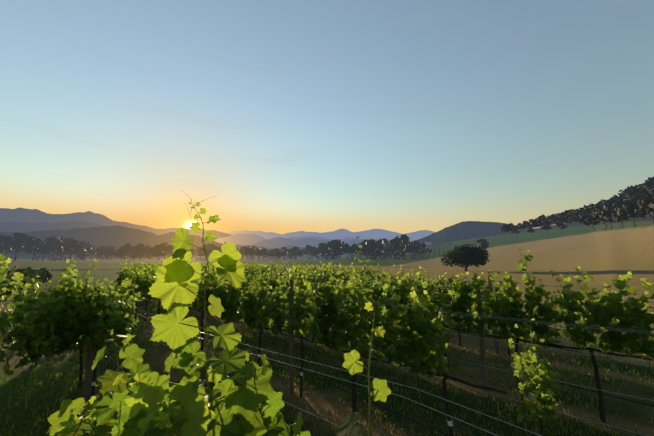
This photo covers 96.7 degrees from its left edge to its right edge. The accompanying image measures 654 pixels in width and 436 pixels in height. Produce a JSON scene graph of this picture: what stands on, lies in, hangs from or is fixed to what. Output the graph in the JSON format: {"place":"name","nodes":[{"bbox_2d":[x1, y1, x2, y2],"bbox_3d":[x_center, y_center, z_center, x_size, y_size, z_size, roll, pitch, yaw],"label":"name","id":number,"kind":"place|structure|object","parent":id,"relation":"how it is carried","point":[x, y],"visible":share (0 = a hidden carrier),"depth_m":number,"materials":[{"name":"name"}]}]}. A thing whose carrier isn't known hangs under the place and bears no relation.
{"place":"outdoors","nodes":[
{"label":"outdoors","id":0,"kind":"place"},
{"bbox_2d":[0,221,105,232],"bbox_3d":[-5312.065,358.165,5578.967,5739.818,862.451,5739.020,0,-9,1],"label":"ridge","id":1,"kind":"structure","parent":0,"point":[22,227],"depth_m":5380.13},
{"bbox_2d":[0,225,222,258],"bbox_3d":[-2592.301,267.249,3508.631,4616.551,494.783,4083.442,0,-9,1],"label":"ridge","id":2,"kind":"structure","parent":0,"point":[116,236],"depth_m":3333.15,"materials":[{"name":"grey"}]},
{"bbox_2d":[0,208,230,240],"bbox_3d":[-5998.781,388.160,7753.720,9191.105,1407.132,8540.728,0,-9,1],"label":"ridge","id":3,"kind":"structure","parent":0,"point":[18,215],"depth_m":7491.03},
{"bbox_2d":[235,245,355,257],"bbox_3d":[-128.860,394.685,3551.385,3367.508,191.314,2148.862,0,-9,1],"label":"ridge","id":4,"kind":"structure","parent":0,"point":[289,247],"depth_m":3642.86,"materials":[{"name":"grey"}]},
{"bbox_2d":[215,234,391,244],"bbox_3d":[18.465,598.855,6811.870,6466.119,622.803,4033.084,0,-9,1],"label":"ridge","id":5,"kind":"structure","parent":0,"point":[243,239],"depth_m":6689.37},
{"bbox_2d":[253,237,389,247],"bbox_3d":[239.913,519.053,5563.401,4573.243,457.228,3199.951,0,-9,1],"label":"ridge","id":6,"kind":"structure","parent":0,"point":[277,242],"depth_m":5427.79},
{"bbox_2d":[0,215,653,435],"bbox_3d":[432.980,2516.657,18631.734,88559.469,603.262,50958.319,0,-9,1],"label":"ground","id":7,"kind":"structure","parent":0,"point":[601,255],"depth_m":6.80,"materials":[{"name":"brown soil"}]},
{"bbox_2d":[0,266,52,296],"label":"scrub","id":8,"kind":"object","parent":7,"relation":"on","point":[45,275],"depth_m":21.31,"materials":[{"name":"green plant"}]},
{"bbox_2d":[6,269,118,270],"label":"farm dam","id":9,"kind":"structure","parent":7,"relation":"on","point":[78,269],"depth_m":81.12,"materials":[{"name":"grey liquid"}]},
{"bbox_2d":[0,232,488,260],"bbox_3d":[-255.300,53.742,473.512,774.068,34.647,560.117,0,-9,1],"label":"valley trees","id":10,"kind":"object","parent":7,"relation":"on","point":[20,243],"materials":[{"name":"green plant"}]},
{"bbox_2d":[82,264,499,399],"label":"trellis posts","id":11,"kind":"object","parent":7,"relation":"on","point":[87,383],"visible":0.23,"depth_m":5.24,"materials":[{"name":"wood"}]},
{"bbox_2d":[96,310,653,435],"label":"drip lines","id":12,"kind":"object","parent":11,"relation":"attached to","point":[451,358],"visible":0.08,"depth_m":4.47,"materials":[{"name":"black plastic"}]},
{"bbox_2d":[92,307,520,425],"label":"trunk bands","id":13,"kind":"object","parent":7,"relation":"on","point":[301,374],"visible":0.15,"depth_m":4.70,"materials":[{"name":"white"}]},
{"bbox_2d":[195,243,430,259],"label":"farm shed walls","id":14,"kind":"structure","parent":7,"relation":"on","point":[202,258],"depth_m":413.81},
{"bbox_2d":[0,191,653,435],"bbox_3d":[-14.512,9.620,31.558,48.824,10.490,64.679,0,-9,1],"label":"vine","id":15,"kind":"object","parent":7,"relation":"on","point":[176,286],"depth_m":4.10,"materials":[{"name":"green plant"}]},
{"bbox_2d":[440,245,490,270],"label":"tree","id":16,"kind":"object","parent":7,"relation":"on","point":[461,255],"depth_m":72.14,"materials":[{"name":"green plant"}]},
{"bbox_2d":[500,176,653,234],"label":"forest","id":17,"kind":"object","parent":7,"relation":"on","point":[635,201],"materials":[{"name":"green plant"}]},
{"bbox_2d":[0,297,653,435],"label":"grass","id":18,"kind":"structure","parent":0,"point":[536,430],"depth_m":5.37,"materials":[{"name":"green plant"}]},
{"bbox_2d":[0,0,653,233],"label":"sky","id":19,"kind":"structure","parent":0,"point":[399,116],"materials":[{"name":"blue"}]},
{"bbox_2d":[223,228,434,240],"bbox_3d":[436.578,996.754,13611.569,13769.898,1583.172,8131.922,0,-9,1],"label":"ridge","id":20,"kind":"structure","parent":0,"point":[342,233],"depth_m":13751.46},
{"bbox_2d":[98,265,653,435],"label":"trellis wires","id":21,"kind":"object","parent":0,"point":[444,356],"visible":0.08,"depth_m":2.66,"materials":[{"name":"silver metal"}]},
{"bbox_2d":[412,221,526,243],"bbox_3d":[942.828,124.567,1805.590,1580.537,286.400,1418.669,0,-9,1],"label":"hill","id":22,"kind":"structure","parent":0,"point":[465,230],"depth_m":1756.36,"materials":[{"name":"grey"}]}
]}

